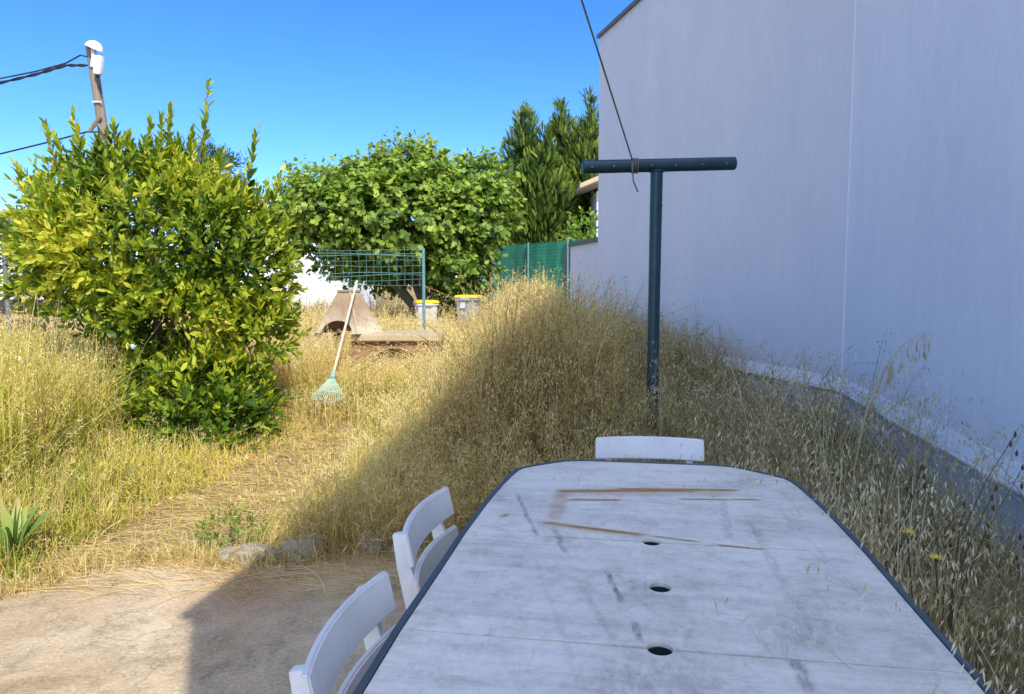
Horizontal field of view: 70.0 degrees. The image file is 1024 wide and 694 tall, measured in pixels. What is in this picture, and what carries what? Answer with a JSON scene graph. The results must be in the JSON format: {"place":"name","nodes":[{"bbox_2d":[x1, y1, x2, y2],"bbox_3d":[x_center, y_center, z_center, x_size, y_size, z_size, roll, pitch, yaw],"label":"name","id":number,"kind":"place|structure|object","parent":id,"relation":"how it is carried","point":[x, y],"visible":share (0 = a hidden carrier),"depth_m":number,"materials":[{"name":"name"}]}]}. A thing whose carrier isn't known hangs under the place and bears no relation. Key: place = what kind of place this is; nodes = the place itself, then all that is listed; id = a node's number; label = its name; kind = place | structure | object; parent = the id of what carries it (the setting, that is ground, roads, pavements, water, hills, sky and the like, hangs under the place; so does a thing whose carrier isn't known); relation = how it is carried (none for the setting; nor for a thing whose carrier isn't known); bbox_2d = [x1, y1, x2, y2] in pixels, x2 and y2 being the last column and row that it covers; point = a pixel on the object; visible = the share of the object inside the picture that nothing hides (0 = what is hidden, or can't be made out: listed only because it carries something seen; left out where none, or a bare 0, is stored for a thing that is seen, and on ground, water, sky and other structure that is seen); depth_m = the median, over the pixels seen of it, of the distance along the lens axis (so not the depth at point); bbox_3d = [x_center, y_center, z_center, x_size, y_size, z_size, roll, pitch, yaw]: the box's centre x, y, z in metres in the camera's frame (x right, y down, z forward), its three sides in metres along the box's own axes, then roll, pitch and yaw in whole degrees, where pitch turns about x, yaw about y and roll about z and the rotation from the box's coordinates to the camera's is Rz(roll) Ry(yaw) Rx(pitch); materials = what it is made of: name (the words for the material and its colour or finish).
{"place":"outdoors","nodes":[
{"label":"outdoors","id":0,"kind":"place"},
{"bbox_2d":[0,546,436,693],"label":"patio","id":1,"kind":"structure","parent":0,"point":[212,641],"depth_m":3.01,"materials":[{"name":"concrete"}]},
{"bbox_2d":[289,571,395,693],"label":"garden chair","id":2,"kind":"object","parent":1,"relation":"on","point":[360,614],"visible":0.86,"depth_m":1.44,"materials":[{"name":"white plastic"}]},
{"bbox_2d":[392,487,458,609],"bbox_3d":[-0.070,0.855,2.117,0.459,0.784,0.450,1,5,9],"label":"garden chair","id":3,"kind":"object","parent":1,"relation":"on","point":[430,513],"visible":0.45,"depth_m":2.08,"materials":[{"name":"white plastic"}]},
{"bbox_2d":[596,436,703,462],"bbox_3d":[0.562,0.789,2.944,0.450,0.784,0.459,0,5,6],"label":"garden chair","id":4,"kind":"object","parent":1,"relation":"on","point":[635,447],"visible":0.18,"depth_m":3.10,"materials":[{"name":"white plastic"}]},
{"bbox_2d":[352,459,995,693],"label":"garden table","id":5,"kind":"object","parent":1,"relation":"on","point":[582,576],"visible":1,"depth_m":1.67,"materials":[{"name":"paint"}]},
{"bbox_2d":[0,0,632,284],"label":"sky","id":6,"kind":"structure","parent":0,"point":[321,78],"materials":[{"name":"blue"}]},
{"bbox_2d":[308,331,340,367],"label":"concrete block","id":7,"kind":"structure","parent":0,"point":[332,333],"depth_m":9.88,"materials":[{"name":"beige concrete"}]},
{"bbox_2d":[0,285,1023,693],"bbox_3d":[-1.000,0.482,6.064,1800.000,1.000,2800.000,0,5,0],"label":"ground","id":8,"kind":"structure","parent":0,"point":[158,525],"depth_m":4.59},
{"bbox_2d":[0,495,58,563],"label":"iris plant","id":9,"kind":"object","parent":8,"relation":"on","point":[9,525],"visible":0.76,"depth_m":3.80,"materials":[{"name":"green plant"}]},
{"bbox_2d":[0,210,65,299],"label":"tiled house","id":10,"kind":"structure","parent":8,"relation":"on","point":[1,270],"depth_m":61.90,"materials":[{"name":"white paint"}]},
{"bbox_2d":[0,224,99,337],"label":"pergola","id":11,"kind":"object","parent":8,"relation":"on","point":[4,309],"visible":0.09,"depth_m":12.82,"materials":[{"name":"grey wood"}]},
{"bbox_2d":[0,205,208,318],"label":"hedge bush","id":12,"kind":"object","parent":8,"relation":"on","point":[1,267],"visible":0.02,"depth_m":30.18,"materials":[{"name":"green plant"}]},
{"bbox_2d":[84,40,126,270],"bbox_3d":[-8.581,-3.080,15.723,0.917,6.769,0.403,0,5,0],"label":"utility pole","id":13,"kind":"object","parent":8,"relation":"on","point":[95,65],"visible":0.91,"depth_m":15.46,"materials":[{"name":"grey wood"}]},
{"bbox_2d":[0,54,86,78],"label":"overhead cable","id":14,"kind":"object","parent":13,"relation":"attached to","point":[44,68],"visible":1,"depth_m":15.76,"materials":[{"name":"black rubber"}]},
{"bbox_2d":[0,64,87,84],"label":"overhead cable","id":15,"kind":"object","parent":13,"relation":"attached to","point":[42,72],"visible":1,"depth_m":15.75,"materials":[{"name":"black rubber"}]},
{"bbox_2d":[0,131,98,154],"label":"overhead cable","id":16,"kind":"object","parent":13,"relation":"attached to","point":[45,142],"visible":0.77,"depth_m":16.05,"materials":[{"name":"black rubber"}]},
{"bbox_2d":[106,431,171,463],"bbox_3d":[-2.949,0.854,5.785,0.509,0.359,0.534,-3,6,-30],"label":"green weed","id":17,"kind":"object","parent":8,"relation":"on","point":[135,440],"visible":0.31,"depth_m":5.83,"materials":[{"name":"green plant"}]},
{"bbox_2d":[0,77,312,456],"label":"laurel bush","id":18,"kind":"object","parent":8,"relation":"on","point":[69,222],"visible":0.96,"depth_m":6.35,"materials":[{"name":"green plant"}]},
{"bbox_2d":[164,133,253,187],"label":"pine tree","id":19,"kind":"object","parent":8,"relation":"on","point":[212,154],"visible":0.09,"depth_m":43.98,"materials":[{"name":"green plant"}]},
{"bbox_2d":[2,427,424,606],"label":"straw litter","id":20,"kind":"object","parent":8,"relation":"on","point":[229,528],"visible":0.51,"depth_m":3.94,"materials":[{"name":"beige plant"}]},
{"bbox_2d":[184,502,269,551],"bbox_3d":[-1.564,1.022,4.042,0.450,0.332,0.464,0,5,0],"label":"green weed","id":21,"kind":"object","parent":8,"relation":"on","point":[229,536],"visible":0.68,"depth_m":4.00,"materials":[{"name":"green plant"}]},
{"bbox_2d":[217,543,269,565],"bbox_3d":[-1.398,1.089,3.796,0.246,0.107,0.160,0,5,-5],"label":"stone","id":22,"kind":"object","parent":8,"relation":"on","point":[244,552],"visible":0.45,"depth_m":3.74,"materials":[{"name":"stone"}]},
{"bbox_2d":[264,546,285,563],"bbox_3d":[-1.230,1.092,3.817,0.128,0.094,0.128,-3,6,-30],"label":"stone","id":23,"kind":"object","parent":8,"relation":"on","point":[276,554],"visible":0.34,"depth_m":3.77,"materials":[{"name":"stone"}]},
{"bbox_2d":[282,532,324,562],"bbox_3d":[-1.083,1.069,3.835,0.160,0.151,0.187,3,6,30],"label":"stone","id":24,"kind":"object","parent":8,"relation":"on","point":[301,547],"visible":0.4,"depth_m":3.77,"materials":[{"name":"stone"}]},
{"bbox_2d":[264,247,348,312],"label":"white wall","id":25,"kind":"structure","parent":8,"relation":"on","point":[311,279],"depth_m":24.81,"materials":[{"name":"paint"}]},
{"bbox_2d":[248,199,375,306],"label":"white house","id":26,"kind":"structure","parent":8,"relation":"on","point":[365,293],"depth_m":35.77,"materials":[{"name":"paint"}]},
{"bbox_2d":[311,280,357,403],"bbox_3d":[-1.984,-0.138,8.726,0.340,1.322,2.005,0,5,0],"label":"leaf rake","id":27,"kind":"object","parent":8,"relation":"on","point":[333,380],"visible":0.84,"depth_m":8.10,"materials":[{"name":"green plastic"}]},
{"bbox_2d":[316,248,425,329],"bbox_3d":[-2.305,-0.496,12.002,1.775,2.231,0.070,0,5,0],"label":"wire fence","id":28,"kind":"object","parent":8,"relation":"on","point":[423,286],"visible":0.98,"depth_m":11.94,"materials":[{"name":"metal"}]},
{"bbox_2d":[357,531,392,554],"bbox_3d":[-0.738,1.066,3.918,0.187,0.139,0.144,2,5,20],"label":"stone","id":29,"kind":"object","parent":8,"relation":"on","point":[375,546],"visible":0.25,"depth_m":3.85,"materials":[{"name":"stone"}]},
{"bbox_2d":[385,544,394,554],"bbox_3d":[-0.642,1.092,3.889,0.102,0.076,0.096,-1,5,-10],"label":"stone","id":30,"kind":"object","parent":8,"relation":"on","point":[386,550],"visible":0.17,"depth_m":3.85,"materials":[{"name":"stone"}]},
{"bbox_2d":[262,126,528,323],"bbox_3d":[-3.110,-2.974,19.924,7.185,5.709,5.247,0,5,0],"label":"fig tree","id":31,"kind":"object","parent":8,"relation":"on","point":[454,212],"visible":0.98,"depth_m":18.71,"materials":[{"name":"green plant"}]},
{"bbox_2d":[351,330,446,380],"bbox_3d":[-1.542,0.187,10.101,1.205,0.796,0.885,0,5,0],"label":"barbecue","id":32,"kind":"object","parent":8,"relation":"on","point":[372,338],"visible":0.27,"depth_m":9.73,"materials":[{"name":"concrete"}]},
{"bbox_2d":[314,290,382,334],"bbox_3d":[-2.215,-0.484,9.938,0.702,0.579,0.614,2,5,24],"label":"hood","id":33,"kind":"object","parent":32,"relation":"on","point":[337,309],"visible":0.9,"depth_m":9.82,"materials":[{"name":"concrete"}]},
{"bbox_2d":[413,300,438,327],"bbox_3d":[-2.185,-0.668,18.626,0.590,1.060,0.801,-1,5,-14],"label":"wheelie bin","id":34,"kind":"object","parent":8,"relation":"on","point":[418,306],"visible":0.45,"depth_m":18.29,"materials":[{"name":"grey plastic"}]},
{"bbox_2d":[454,295,482,325],"bbox_3d":[-1.085,-0.783,18.416,0.590,1.060,0.801,1,5,12],"label":"wheelie bin","id":35,"kind":"object","parent":8,"relation":"on","point":[464,301],"visible":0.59,"depth_m":18.08,"materials":[{"name":"grey plastic"}]},
{"bbox_2d":[0,256,946,605],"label":"dry grass","id":36,"kind":"structure","parent":8,"relation":"on","point":[496,386],"depth_m":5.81,"materials":[{"name":"beige plant"}]},
{"bbox_2d":[488,252,492,306],"bbox_3d":[-0.663,-2.209,22.895,0.162,2.834,0.170,0,5,0],"label":"wooden post","id":37,"kind":"object","parent":8,"relation":"on","point":[491,280],"visible":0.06,"depth_m":22.86,"materials":[{"name":"grey wood"}]},
{"bbox_2d":[484,99,554,295],"bbox_3d":[0.586,-5.016,26.689,3.380,7.863,4.033,3,6,31],"label":"cypress","id":38,"kind":"object","parent":8,"relation":"on","point":[522,139],"visible":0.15,"depth_m":26.02,"materials":[{"name":"green plant"}]},
{"bbox_2d":[494,237,585,302],"bbox_3d":[0.827,-1.957,21.556,0.076,2.364,5.479,-3,6,-31],"label":"screen fence","id":39,"kind":"object","parent":8,"relation":"on","point":[550,255],"visible":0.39,"depth_m":21.69,"materials":[{"name":"green plastic"}]},
{"bbox_2d":[511,119,585,244],"bbox_3d":[1.039,-4.394,25.647,3.220,7.159,3.530,0,5,0],"label":"cypress","id":40,"kind":"object","parent":8,"relation":"on","point":[552,186],"visible":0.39,"depth_m":24.99,"materials":[{"name":"green plant"}]},
{"bbox_2d":[543,94,579,220],"bbox_3d":[1.787,-5.264,27.584,3.208,8.415,3.456,0,5,0],"label":"cypress","id":41,"kind":"object","parent":8,"relation":"on","point":[561,121],"visible":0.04,"depth_m":27.07,"materials":[{"name":"green plant"}]},
{"bbox_2d":[564,247,566,312],"bbox_3d":[1.236,-1.341,16.947,0.065,1.946,0.065,-2,5,-22],"label":"dark post","id":42,"kind":"object","parent":8,"relation":"on","point":[565,261],"visible":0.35,"depth_m":16.88,"materials":[{"name":"metal"}]},
{"bbox_2d":[555,206,597,240],"bbox_3d":[2.077,-2.726,21.806,1.583,2.916,1.483,0,5,0],"label":"leafy shrub","id":43,"kind":"object","parent":8,"relation":"on","point":[574,234],"visible":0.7,"depth_m":21.53,"materials":[{"name":"green plant"}]},
{"bbox_2d":[559,85,598,238],"bbox_3d":[3.006,-5.281,27.078,3.736,8.799,3.302,0,5,0],"label":"cypress","id":44,"kind":"object","parent":8,"relation":"on","point":[587,128],"visible":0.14,"depth_m":26.50,"materials":[{"name":"green plant"}]},
{"bbox_2d":[568,237,597,315],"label":"garden wall","id":45,"kind":"structure","parent":8,"relation":"on","point":[584,252],"depth_m":14.53,"materials":[{"name":"paint"}]},
{"bbox_2d":[574,176,597,236],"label":"eaved house","id":46,"kind":"structure","parent":8,"relation":"on","point":[586,186],"depth_m":24.54,"materials":[{"name":"white paint"}]},
{"bbox_2d":[581,157,736,434],"bbox_3d":[1.227,-0.289,6.198,1.300,2.614,0.134,0,5,-4],"label":"clothes post","id":47,"kind":"object","parent":8,"relation":"on","point":[655,168],"visible":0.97,"depth_m":6.09,"materials":[{"name":"grey metal"}]},
{"bbox_2d":[581,0,638,191],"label":"tied wire","id":48,"kind":"object","parent":47,"relation":"attached to","point":[632,159],"visible":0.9,"depth_m":5.42,"materials":[{"name":"black metal"}]},
{"bbox_2d":[437,303,1023,693],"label":"wild oats","id":49,"kind":"object","parent":8,"relation":"on","point":[800,424],"visible":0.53,"depth_m":4.03,"materials":[{"name":"beige plant"}]},
{"bbox_2d":[596,0,1023,565],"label":"house","id":50,"kind":"structure","parent":8,"relation":"on","point":[865,194],"depth_m":7.11,"materials":[{"name":"paint"}]},
{"bbox_2d":[850,332,930,532],"bbox_3d":[1.732,0.562,3.361,0.342,1.263,0.046,0,5,0],"label":"tall oat","id":51,"kind":"object","parent":8,"relation":"on","point":[892,371],"visible":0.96,"depth_m":3.32,"materials":[{"name":"plant"}]},
{"bbox_2d":[901,529,913,598],"bbox_3d":[1.157,0.912,2.140,0.081,0.776,0.039,-1,5,-16],"label":"yellow flower","id":52,"kind":"object","parent":8,"relation":"on","point":[911,531],"visible":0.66,"depth_m":2.11,"materials":[{"name":"green plant"}]},
{"bbox_2d":[878,464,951,594],"bbox_3d":[1.347,0.819,2.397,0.326,0.918,0.087,-2,5,-19],"label":"branching weed","id":53,"kind":"object","parent":8,"relation":"on","point":[911,497],"visible":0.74,"depth_m":2.35,"materials":[{"name":"beige plant"}]},
{"bbox_2d":[832,455,1019,629],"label":"pale oats","id":54,"kind":"object","parent":8,"relation":"on","point":[911,510],"visible":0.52,"depth_m":2.57,"materials":[{"name":"beige plant"}]},
{"bbox_2d":[928,554,943,629],"bbox_3d":[1.181,0.939,2.042,0.081,0.739,0.039,-1,5,-16],"label":"yellow flower","id":55,"kind":"object","parent":8,"relation":"on","point":[936,558],"visible":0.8,"depth_m":2.01,"materials":[{"name":"green plant"}]},
{"bbox_2d":[917,431,1023,645],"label":"branching weed","id":56,"kind":"object","parent":8,"relation":"on","point":[950,618],"visible":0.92,"depth_m":2.22,"materials":[{"name":"beige plant"}]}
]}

